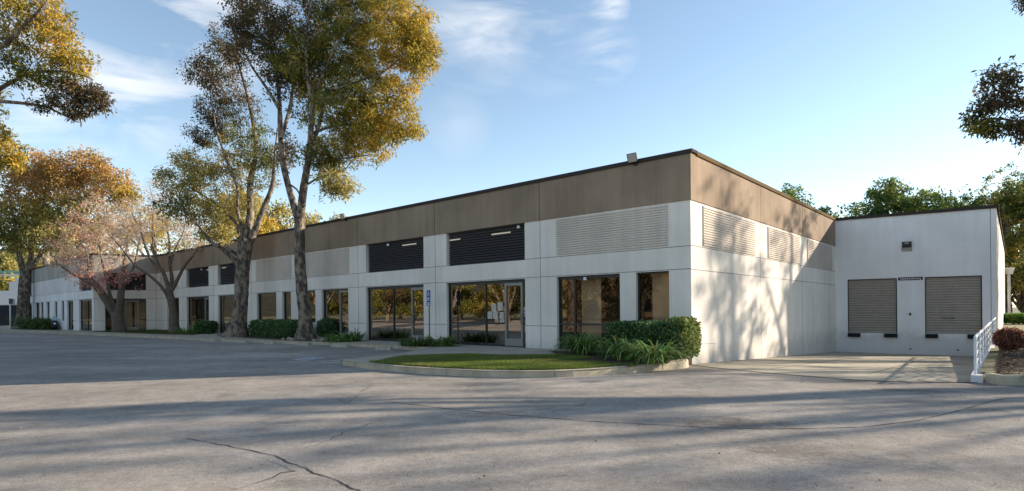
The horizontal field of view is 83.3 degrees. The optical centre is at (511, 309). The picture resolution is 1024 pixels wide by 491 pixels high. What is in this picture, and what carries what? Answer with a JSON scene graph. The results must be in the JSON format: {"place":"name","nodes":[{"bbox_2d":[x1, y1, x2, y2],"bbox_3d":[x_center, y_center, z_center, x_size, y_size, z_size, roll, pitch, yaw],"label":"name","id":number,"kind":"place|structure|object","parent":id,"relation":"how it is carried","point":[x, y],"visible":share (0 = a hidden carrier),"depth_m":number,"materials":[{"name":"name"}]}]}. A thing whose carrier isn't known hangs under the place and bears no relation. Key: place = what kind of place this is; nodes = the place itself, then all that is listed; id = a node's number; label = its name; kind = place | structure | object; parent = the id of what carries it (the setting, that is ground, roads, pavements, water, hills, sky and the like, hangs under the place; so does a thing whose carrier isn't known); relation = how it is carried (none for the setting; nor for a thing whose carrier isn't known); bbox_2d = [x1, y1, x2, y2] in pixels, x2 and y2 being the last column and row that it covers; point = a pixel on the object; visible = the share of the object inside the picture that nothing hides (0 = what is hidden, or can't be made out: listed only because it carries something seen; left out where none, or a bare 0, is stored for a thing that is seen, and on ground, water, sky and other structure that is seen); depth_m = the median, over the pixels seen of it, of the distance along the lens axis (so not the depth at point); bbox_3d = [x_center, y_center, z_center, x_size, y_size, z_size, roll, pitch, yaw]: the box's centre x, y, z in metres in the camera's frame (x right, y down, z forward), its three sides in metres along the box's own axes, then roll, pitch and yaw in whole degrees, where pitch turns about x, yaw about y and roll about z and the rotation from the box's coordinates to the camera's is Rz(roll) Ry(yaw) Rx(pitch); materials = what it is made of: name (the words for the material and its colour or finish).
{"place":"outdoors","nodes":[
{"label":"outdoors","id":0,"kind":"place"},
{"bbox_2d":[11,328,59,329],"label":"bed soil","id":1,"kind":"structure","parent":0,"point":[36,329],"depth_m":50.81,"materials":[{"name":"brown soil"}]},
{"bbox_2d":[9,299,12,328],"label":"sign post","id":2,"kind":"object","parent":1,"relation":"on","point":[10,301],"visible":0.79,"depth_m":55.05,"materials":[{"name":"grey metal"}]},
{"bbox_2d":[7,315,41,328],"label":"tall grass plant","id":3,"kind":"object","parent":1,"relation":"on","point":[19,322],"depth_m":54.49,"materials":[{"name":"green plant"}]},
{"bbox_2d":[18,317,50,328],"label":"tall grass plant","id":4,"kind":"object","parent":1,"relation":"on","point":[25,323],"depth_m":52.22,"materials":[{"name":"green plant"}]},
{"bbox_2d":[22,317,51,328],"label":"tall grass plant","id":5,"kind":"object","parent":1,"relation":"on","point":[44,324],"depth_m":51.05,"materials":[{"name":"green plant"}]},
{"bbox_2d":[0,250,75,266],"bbox_3d":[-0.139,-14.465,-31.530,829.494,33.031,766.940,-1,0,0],"label":"hills","id":6,"kind":"structure","parent":0,"point":[34,255],"depth_m":229.44,"materials":[{"name":"green plant"}]},
{"bbox_2d":[0,271,19,278],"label":"distant building","id":7,"kind":"structure","parent":6,"relation":"on","point":[9,274],"depth_m":150.00,"materials":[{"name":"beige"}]},
{"bbox_2d":[93,329,199,334],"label":"strip grass","id":8,"kind":"structure","parent":0,"point":[154,331],"depth_m":40.55,"materials":[{"name":"green plant"}]},
{"bbox_2d":[0,326,686,370],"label":"sidewalk","id":9,"kind":"structure","parent":0,"point":[456,348],"depth_m":20.43,"materials":[{"name":"concrete"}]},
{"bbox_2d":[0,305,16,325],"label":"picket fence","id":10,"kind":"object","parent":9,"relation":"on","point":[4,312],"visible":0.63,"depth_m":67.95,"materials":[{"name":"black"}]},
{"bbox_2d":[217,334,350,341],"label":"tree bed soil","id":11,"kind":"object","parent":9,"relation":"on","point":[268,337],"visible":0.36,"depth_m":29.73,"materials":[{"name":"brown soil"}]},
{"bbox_2d":[145,21,281,336],"bbox_3d":[-16.759,-7.188,32.898,7.869,17.980,4.086,-1,0,0],"label":"eucalyptus tree","id":12,"kind":"object","parent":11,"relation":"on","point":[237,325],"visible":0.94,"depth_m":32.47,"materials":[{"name":"green plant"}]},
{"bbox_2d":[247,319,297,337],"bbox_3d":[-12.758,1.051,31.320,7.226,1.108,1.353,-1,0,41],"label":"clipped hedge","id":13,"kind":"object","parent":11,"relation":"on","point":[279,328],"visible":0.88,"depth_m":30.61,"materials":[{"name":"green plant"}]},
{"bbox_2d":[315,317,337,336],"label":"rounded shrub","id":14,"kind":"object","parent":11,"relation":"on","point":[327,327],"visible":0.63,"depth_m":29.36,"materials":[{"name":"green plant"}]},
{"bbox_2d":[215,0,446,339],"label":"eucalyptus tree","id":15,"kind":"object","parent":11,"relation":"on","point":[413,40],"visible":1,"depth_m":28.04,"materials":[{"name":"green plant"}]},
{"bbox_2d":[315,331,361,341],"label":"plant","id":16,"kind":"object","parent":11,"relation":"on","point":[336,338],"visible":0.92,"depth_m":25.95,"materials":[{"name":"green plant"}]},
{"bbox_2d":[340,329,369,340],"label":"plant","id":17,"kind":"object","parent":11,"relation":"on","point":[359,338],"visible":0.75,"depth_m":26.49,"materials":[{"name":"green plant"}]},
{"bbox_2d":[372,350,680,369],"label":"planting soil","id":18,"kind":"structure","parent":9,"relation":"on","point":[598,358],"depth_m":15.73,"materials":[{"name":"brown soil"}]},
{"bbox_2d":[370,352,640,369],"bbox_3d":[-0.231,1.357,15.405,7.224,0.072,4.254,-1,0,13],"label":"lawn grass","id":19,"kind":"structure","parent":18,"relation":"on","point":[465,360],"depth_m":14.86,"materials":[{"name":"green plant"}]},
{"bbox_2d":[549,331,606,354],"bbox_3d":[2.272,0.992,17.731,2.224,0.774,2.398,-1,0,11],"label":"strap leaf plant","id":20,"kind":"object","parent":18,"relation":"on","point":[575,346],"visible":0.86,"depth_m":17.34,"materials":[{"name":"green plant"}]},
{"bbox_2d":[582,335,658,361],"bbox_3d":[3.069,0.963,15.790,2.223,0.815,2.372,-1,0,0],"label":"strap leaf plant","id":21,"kind":"object","parent":18,"relation":"on","point":[613,351],"visible":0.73,"depth_m":15.44,"materials":[{"name":"green plant"}]},
{"bbox_2d":[618,337,698,365],"bbox_3d":[3.582,0.985,14.554,2.212,0.762,2.270,-1,0,0],"label":"strap leaf plant","id":22,"kind":"object","parent":18,"relation":"on","point":[653,354],"visible":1,"depth_m":14.25,"materials":[{"name":"green plant"}]},
{"bbox_2d":[603,319,715,357],"bbox_3d":[4.027,0.846,16.579,3.652,1.142,1.565,-1,0,38],"label":"clipped hedge","id":23,"kind":"object","parent":18,"relation":"on","point":[638,329],"visible":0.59,"depth_m":16.14,"materials":[{"name":"green plant"}]},
{"bbox_2d":[660,315,701,358],"bbox_3d":[4.659,0.769,15.860,1.011,1.241,1.778,-1,0,43],"label":"loose shrub","id":24,"kind":"object","parent":18,"relation":"on","point":[683,322],"visible":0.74,"depth_m":15.60,"materials":[{"name":"green plant"}]},
{"bbox_2d":[4,337,1018,489],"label":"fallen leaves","id":25,"kind":"object","parent":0,"point":[481,423],"visible":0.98,"depth_m":6.08,"materials":[{"name":"brown plant"}]},
{"bbox_2d":[0,332,1023,490],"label":"asphalt lot","id":26,"kind":"structure","parent":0,"point":[88,392],"depth_m":7.58,"materials":[{"name":"grey asphalt"}]},
{"bbox_2d":[51,316,57,329],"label":"motor scooter","id":27,"kind":"object","parent":26,"relation":"on","point":[54,324],"visible":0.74,"depth_m":50.55,"materials":[{"name":"black plastic"}]},
{"bbox_2d":[0,0,116,175],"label":"eucalyptus tree","id":28,"kind":"object","parent":26,"relation":"on","point":[90,95],"visible":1,"depth_m":15.42,"materials":[{"name":"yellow plant"}]},
{"bbox_2d":[0,330,425,349],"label":"parking kerb","id":29,"kind":"structure","parent":26,"relation":"on","point":[277,341],"depth_m":30.03,"materials":[{"name":"concrete"}]},
{"bbox_2d":[101,346,340,362],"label":"parking lines","id":30,"kind":"object","parent":26,"relation":"on","point":[302,355],"visible":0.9,"depth_m":17.30,"materials":[{"name":"paint"}]},
{"bbox_2d":[262,341,276,343],"bbox_3d":[-11.613,1.594,27.546,0.980,0.135,0.170,-1,0,37],"label":"wheel stop","id":31,"kind":"object","parent":26,"relation":"on","point":[269,342],"visible":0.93,"depth_m":27.43,"materials":[{"name":"grey concrete"}]},
{"bbox_2d":[295,342,311,345],"bbox_3d":[-9.496,1.574,26.171,0.996,0.135,0.170,-1,0,34],"label":"wheel stop","id":32,"kind":"object","parent":26,"relation":"on","point":[304,343],"visible":0.93,"depth_m":26.03,"materials":[{"name":"grey concrete"}]},
{"bbox_2d":[294,357,324,360],"bbox_3d":[-6.627,1.608,18.758,0.820,0.004,1.480,-1,0,17],"label":"accessible bay marking","id":33,"kind":"object","parent":26,"relation":"on","point":[307,358],"visible":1,"depth_m":18.77,"materials":[{"name":"paint"}]},
{"bbox_2d":[331,344,348,347],"bbox_3d":[-7.372,1.553,24.617,0.950,0.135,0.170,-1,0,32],"label":"wheel stop","id":34,"kind":"object","parent":26,"relation":"on","point":[339,345],"visible":0.93,"depth_m":24.52,"materials":[{"name":"grey concrete"}]},
{"bbox_2d":[375,346,392,349],"bbox_3d":[-5.039,1.531,22.690,0.800,0.135,0.170,-1,0,32],"label":"wheel stop","id":35,"kind":"object","parent":26,"relation":"on","point":[384,348],"visible":1,"depth_m":22.60,"materials":[{"name":"grey concrete"}]},
{"bbox_2d":[342,358,688,377],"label":"lawn kerb","id":36,"kind":"structure","parent":26,"relation":"on","point":[673,365],"depth_m":13.62,"materials":[{"name":"concrete"}]},
{"bbox_2d":[166,381,1021,490],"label":"asphalt cracks","id":37,"kind":"object","parent":26,"relation":"on","point":[532,416],"visible":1,"depth_m":7.31,"materials":[{"name":"black asphalt"}]},
{"bbox_2d":[692,352,977,381],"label":"dock ramp","id":38,"kind":"structure","parent":26,"relation":"on","point":[863,367],"depth_m":17.01,"materials":[{"name":"concrete"}]},
{"bbox_2d":[690,353,977,382],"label":"ramp joints","id":39,"kind":"object","parent":38,"relation":"on","point":[840,378],"visible":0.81,"depth_m":15.76,"materials":[{"name":"grey concrete"}]},
{"bbox_2d":[971,342,995,382],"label":"retaining wall","id":40,"kind":"structure","parent":38,"relation":"on","point":[978,377],"depth_m":12.54,"materials":[{"name":"white concrete"}]},
{"bbox_2d":[974,317,995,373],"bbox_3d":[15.859,0.877,19.141,0.055,0.962,17.852,-1,0,41],"label":"railing","id":41,"kind":"object","parent":40,"relation":"on","point":[987,331],"visible":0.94,"depth_m":15.11,"materials":[{"name":"white metal"}]},
{"bbox_2d":[984,373,1023,384],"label":"bed kerb","id":42,"kind":"structure","parent":26,"relation":"on","point":[1000,379],"depth_m":11.78,"materials":[{"name":"concrete"}]},
{"bbox_2d":[0,0,1023,306],"label":"sky","id":43,"kind":"structure","parent":0,"point":[830,98],"materials":[{"name":"blue"}]},
{"bbox_2d":[9,307,1023,373],"bbox_3d":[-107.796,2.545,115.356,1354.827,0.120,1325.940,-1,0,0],"label":"terrain","id":44,"kind":"structure","parent":0,"point":[990,362],"depth_m":16.07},
{"bbox_2d":[0,278,18,304],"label":"white building","id":45,"kind":"structure","parent":44,"relation":"on","point":[11,293],"depth_m":76.00,"materials":[{"name":"white paint"}]},
{"bbox_2d":[0,272,18,290],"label":"distant tree","id":46,"kind":"object","parent":44,"relation":"on","point":[4,282],"visible":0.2,"depth_m":89.23,"materials":[{"name":"yellow plant"}]},
{"bbox_2d":[0,257,18,270],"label":"distant tree","id":47,"kind":"object","parent":44,"relation":"on","point":[8,264],"visible":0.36,"depth_m":180.01,"materials":[{"name":"yellow plant"}]},
{"bbox_2d":[0,250,27,270],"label":"distant tree","id":48,"kind":"object","parent":44,"relation":"on","point":[4,255],"visible":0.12,"depth_m":187.92,"materials":[{"name":"yellow plant"}]},
{"bbox_2d":[9,250,54,267],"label":"distant tree","id":49,"kind":"object","parent":44,"relation":"on","point":[38,264],"visible":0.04,"depth_m":198.48,"materials":[{"name":"yellow plant"}]},
{"bbox_2d":[2,192,83,264],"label":"distant tree","id":50,"kind":"object","parent":44,"relation":"on","point":[45,259],"visible":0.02,"depth_m":94.63,"materials":[{"name":"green plant"}]},
{"bbox_2d":[50,216,123,257],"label":"distant tree","id":51,"kind":"object","parent":44,"relation":"on","point":[115,252],"visible":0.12,"depth_m":82.77,"materials":[{"name":"orange plant"}]},
{"bbox_2d":[96,203,207,254],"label":"distant tree","id":52,"kind":"object","parent":44,"relation":"on","point":[155,237],"visible":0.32,"depth_m":70.68,"materials":[{"name":"pink plant"}]},
{"bbox_2d":[186,184,281,244],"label":"distant tree","id":53,"kind":"object","parent":44,"relation":"on","point":[262,229],"visible":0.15,"depth_m":61.33,"materials":[{"name":"yellow plant"}]},
{"bbox_2d":[243,198,320,234],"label":"distant tree","id":54,"kind":"object","parent":44,"relation":"on","point":[278,210],"visible":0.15,"depth_m":65.73,"materials":[{"name":"yellow plant"}]},
{"bbox_2d":[305,210,322,224],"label":"distant tree","id":55,"kind":"object","parent":44,"relation":"on","point":[314,215],"visible":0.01,"depth_m":69.83,"materials":[{"name":"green plant"}]},
{"bbox_2d":[329,212,346,219],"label":"distant tree","id":56,"kind":"object","parent":44,"relation":"on","point":[333,218],"visible":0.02,"depth_m":71.75,"materials":[{"name":"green plant"}]},
{"bbox_2d":[29,148,1014,363],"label":"office building","id":57,"kind":"structure","parent":44,"relation":"on","point":[738,265],"depth_m":24.28,"materials":[{"name":"grey concrete"}]},
{"bbox_2d":[37,303,39,317],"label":"window","id":58,"kind":"structure","parent":57,"relation":"in","point":[38,304],"depth_m":57.90,"materials":[{"name":"grey glass"}]},
{"bbox_2d":[68,300,72,329],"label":"window","id":59,"kind":"structure","parent":57,"relation":"in","point":[70,302],"depth_m":49.23,"materials":[{"name":"grey glass"}]},
{"bbox_2d":[81,299,91,330],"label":"window","id":60,"kind":"structure","parent":57,"relation":"in","point":[86,305],"depth_m":46.04,"materials":[{"name":"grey glass"}]},
{"bbox_2d":[105,299,145,330],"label":"window","id":61,"kind":"structure","parent":57,"relation":"in","point":[142,317],"depth_m":45.88,"materials":[{"name":"brown metal"}]},
{"bbox_2d":[125,300,138,329],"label":"door","id":62,"kind":"structure","parent":57,"relation":"in","point":[128,328],"depth_m":45.59,"materials":[{"name":"silver metal"}]},
{"bbox_2d":[169,298,178,323],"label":"window","id":63,"kind":"structure","parent":57,"relation":"in","point":[176,299],"depth_m":43.69,"materials":[{"name":"glass"}]},
{"bbox_2d":[188,296,208,329],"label":"window","id":64,"kind":"structure","parent":57,"relation":"in","point":[196,305],"depth_m":41.28,"materials":[{"name":"brown glass"}]},
{"bbox_2d":[205,298,208,320],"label":"door","id":65,"kind":"structure","parent":57,"relation":"in","point":[206,299],"depth_m":40.01,"materials":[{"name":"glass"}]},
{"bbox_2d":[220,295,233,332],"bbox_3d":[-17.973,0.320,37.220,4.070,2.505,0.120,-1,0,41],"label":"window","id":66,"kind":"structure","parent":57,"relation":"in","point":[226,301],"depth_m":38.08,"materials":[{"name":"glass"}]},
{"bbox_2d":[259,292,275,318],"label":"window","id":67,"kind":"structure","parent":57,"relation":"in","point":[267,301],"depth_m":34.22,"materials":[{"name":"brown glass"}]},
{"bbox_2d":[284,292,290,319],"bbox_3d":[-12.574,-0.132,32.507,0.859,1.705,0.697,-1,0,4],"label":"window","id":68,"kind":"structure","parent":57,"relation":"in","point":[287,295],"depth_m":32.65,"materials":[{"name":"glass"}]},
{"bbox_2d":[308,290,315,321],"bbox_3d":[-10.713,-0.150,30.884,0.991,1.705,0.886,-1,0,0],"label":"window","id":69,"kind":"structure","parent":57,"relation":"in","point":[311,294],"depth_m":30.87,"materials":[{"name":"brown glass"}]},
{"bbox_2d":[323,289,347,335],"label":"window","id":70,"kind":"structure","parent":57,"relation":"in","point":[331,297],"depth_m":29.54,"materials":[{"name":"brown metal"}]},
{"bbox_2d":[339,290,348,334],"bbox_3d":[-8.347,0.248,28.792,0.734,2.405,0.685,-1,0,0],"label":"door","id":71,"kind":"structure","parent":57,"relation":"in","point":[343,294],"depth_m":28.92,"materials":[{"name":"glass"}]},
{"bbox_2d":[368,284,423,341],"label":"window","id":72,"kind":"structure","parent":57,"relation":"in","point":[389,307],"depth_m":26.41,"materials":[{"name":"glass"}]},
{"bbox_2d":[411,287,423,340],"bbox_3d":[-4.076,0.232,25.073,0.754,2.355,0.656,-1,0,0],"label":"door","id":73,"kind":"structure","parent":57,"relation":"in","point":[417,294],"depth_m":25.14,"materials":[{"name":"silver metal"}]},
{"bbox_2d":[448,279,525,346],"bbox_3d":[-0.988,0.157,22.404,4.210,2.505,0.120,-1,0,41],"label":"window","id":74,"kind":"structure","parent":57,"relation":"in","point":[470,303],"depth_m":22.70,"materials":[{"name":"glass"}]},
{"bbox_2d":[493,311,497,318],"bbox_3d":[-0.641,0.226,22.094,0.260,0.280,0.004,-1,0,41],"label":"paper notice","id":75,"kind":"object","parent":57,"relation":"attached to","point":[495,314],"visible":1,"depth_m":22.09,"materials":[{"name":"white paper"}]},
{"bbox_2d":[497,302,502,310],"bbox_3d":[-0.456,-0.106,21.929,0.260,0.320,0.004,-1,0,41],"label":"paper notice","id":76,"kind":"object","parent":57,"relation":"attached to","point":[500,306],"visible":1,"depth_m":21.91,"materials":[{"name":"white paper"}]},
{"bbox_2d":[504,282,523,345],"bbox_3d":[0.086,0.192,21.437,0.719,2.355,0.671,-1,0,0],"label":"door","id":77,"kind":"structure","parent":57,"relation":"in","point":[514,309],"depth_m":21.46,"materials":[{"name":"silver metal"}]},
{"bbox_2d":[558,274,619,350],"bbox_3d":[2.703,0.122,19.371,2.500,2.505,0.400,-1,0,41],"label":"window","id":78,"kind":"structure","parent":57,"relation":"in","point":[591,287],"depth_m":19.61,"materials":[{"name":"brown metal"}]},
{"bbox_2d":[626,152,638,165],"bbox_3d":[3.750,-4.634,17.779,0.330,0.336,0.273,-1,0,41],"label":"floodlight","id":79,"kind":"object","parent":57,"relation":"attached to","point":[632,158],"visible":1,"depth_m":17.72,"materials":[{"name":"grey metal"}]},
{"bbox_2d":[638,271,668,320],"bbox_3d":[4.488,-0.321,17.810,1.110,1.655,0.400,-1,0,41],"label":"window","id":80,"kind":"structure","parent":57,"relation":"in","point":[660,280],"depth_m":17.95,"materials":[{"name":"brown metal"}]},
{"bbox_2d":[848,278,896,332],"bbox_3d":[18.436,-0.172,29.471,2.140,2.760,0.085,-1,0,33],"label":"roller door","id":81,"kind":"structure","parent":57,"relation":"in","point":[872,303],"depth_m":29.47,"materials":[{"name":"brown metal"}]},
{"bbox_2d":[901,241,911,251],"bbox_3d":[19.543,-3.108,28.485,0.440,0.500,0.197,-1,0,33],"label":"wall lamp","id":82,"kind":"object","parent":57,"relation":"attached to","point":[908,244],"visible":1,"depth_m":28.49,"materials":[{"name":"grey metal"}]},
{"bbox_2d":[898,277,922,280],"bbox_3d":[19.719,-1.514,28.484,1.010,0.150,0.024,-1,0,33],"label":"dock sign","id":83,"kind":"object","parent":57,"relation":"attached to","point":[910,278],"visible":1,"depth_m":28.48,"materials":[{"name":"black metal"}]},
{"bbox_2d":[925,275,981,333],"bbox_3d":[21.193,-0.201,27.668,2.190,2.765,0.085,-1,0,33],"label":"roller door","id":84,"kind":"structure","parent":57,"relation":"in","point":[953,304],"depth_m":27.66,"materials":[{"name":"brown metal"}]},
{"bbox_2d":[780,182,816,207],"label":"pine tree","id":85,"kind":"object","parent":44,"relation":"on","point":[792,193],"visible":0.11,"depth_m":59.07,"materials":[{"name":"green plant"}]},
{"bbox_2d":[810,204,833,216],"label":"pine tree","id":86,"kind":"object","parent":44,"relation":"on","point":[821,208],"visible":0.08,"depth_m":59.23,"materials":[{"name":"green plant"}]},
{"bbox_2d":[831,176,957,217],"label":"pine tree","id":87,"kind":"object","parent":44,"relation":"on","point":[892,198],"visible":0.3,"depth_m":60.63,"materials":[{"name":"green plant"}]},
{"bbox_2d":[940,184,1017,233],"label":"pine tree","id":88,"kind":"object","parent":44,"relation":"on","point":[967,200],"visible":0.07,"depth_m":59.72,"materials":[{"name":"green plant"}]},
{"bbox_2d":[974,161,1023,312],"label":"hillside tree","id":89,"kind":"object","parent":44,"relation":"on","point":[997,196],"visible":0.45,"depth_m":57.62,"materials":[{"name":"green plant"}]},
{"bbox_2d":[988,177,1023,297],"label":"hillside tree","id":90,"kind":"object","parent":44,"relation":"on","point":[1016,213],"visible":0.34,"depth_m":56.29,"materials":[{"name":"green plant"}]},
{"bbox_2d":[992,200,1023,298],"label":"hillside tree","id":91,"kind":"object","parent":44,"relation":"on","point":[1013,223],"visible":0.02,"depth_m":61.70,"materials":[{"name":"green plant"}]},
{"bbox_2d":[996,348,1023,374],"bbox_3d":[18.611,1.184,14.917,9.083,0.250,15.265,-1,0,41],"label":"bark mulch","id":92,"kind":"object","parent":44,"relation":"on","point":[1002,355],"visible":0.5,"depth_m":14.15,"materials":[{"name":"brown wood"}]},
{"bbox_2d":[957,0,1023,154],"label":"eucalyptus tree","id":93,"kind":"object","parent":92,"relation":"on","point":[1003,99],"visible":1,"depth_m":13.91,"materials":[{"name":"green plant"}]},
{"bbox_2d":[988,326,1023,349],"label":"maroon shrub","id":94,"kind":"object","parent":92,"relation":"on","point":[1004,338],"visible":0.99,"depth_m":17.68,"materials":[{"name":"red plant"}]},
{"bbox_2d":[1003,220,1023,312],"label":"hillside tree","id":95,"kind":"object","parent":44,"relation":"on","point":[1019,302],"visible":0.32,"depth_m":52.99,"materials":[{"name":"green plant"}]},
{"bbox_2d":[1003,312,1023,323],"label":"green hedge","id":96,"kind":"object","parent":44,"relation":"on","point":[1014,318],"visible":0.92,"depth_m":41.53,"materials":[{"name":"green plant"}]},
{"bbox_2d":[1004,235,1023,312],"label":"hillside tree","id":97,"kind":"object","parent":44,"relation":"on","point":[1016,283],"visible":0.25,"depth_m":52.89,"materials":[{"name":"green plant"}]},
{"label":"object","id":98,"kind":"structure","parent":0,"visible":0},
{"bbox_2d":[34,192,150,330],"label":"bare tree","id":99,"kind":"object","parent":98,"relation":"on","point":[115,310],"visible":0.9,"depth_m":43.14,"materials":[{"name":"pink plant"}]},
{"bbox_2d":[98,175,213,332],"bbox_3d":[-24.425,-3.899,39.909,7.901,11.294,4.999,-1,0,-18],"label":"bare tree","id":100,"kind":"object","parent":98,"relation":"on","point":[171,285],"visible":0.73,"depth_m":39.82,"materials":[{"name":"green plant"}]},
{"bbox_2d":[174,325,193,332],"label":"plant","id":101,"kind":"object","parent":98,"relation":"on","point":[180,330],"visible":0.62,"depth_m":38.69,"materials":[{"name":"green plant"}]},
{"bbox_2d":[193,320,219,333],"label":"rounded shrub","id":102,"kind":"object","parent":98,"relation":"on","point":[206,327],"visible":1,"depth_m":37.03,"materials":[{"name":"green plant"}]},
{"label":"verge","id":103,"kind":"structure","parent":0,"visible":0},
{"bbox_2d":[0,143,146,327],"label":"eucalyptus tree","id":104,"kind":"object","parent":103,"relation":"on","point":[44,174],"visible":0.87,"depth_m":57.11,"materials":[{"name":"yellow plant"}]},
{"label":"sign bed soil","id":105,"kind":"structure","parent":0,"visible":0},
{"bbox_2d":[389,334,431,346],"bbox_3d":[-3.902,1.196,22.647,1.846,0.484,1.820,-1,0,0],"label":"plant","id":106,"kind":"object","parent":105,"relation":"on","point":[408,342],"visible":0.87,"depth_m":22.35,"materials":[{"name":"green plant"}]},
{"bbox_2d":[426,290,430,336],"bbox_3d":[-3.371,0.329,23.415,0.240,2.207,0.066,-1,0,41],"label":"parking sign","id":107,"kind":"object","parent":105,"relation":"on","point":[428,299],"visible":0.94,"depth_m":23.39,"materials":[{"name":"blue metal"}]},
{"bbox_2d":[417,335,461,346],"bbox_3d":[-2.789,1.149,22.392,1.817,0.555,1.942,-1,0,0],"label":"plant","id":108,"kind":"object","parent":105,"relation":"on","point":[446,341],"visible":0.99,"depth_m":22.06,"materials":[{"name":"green plant"}]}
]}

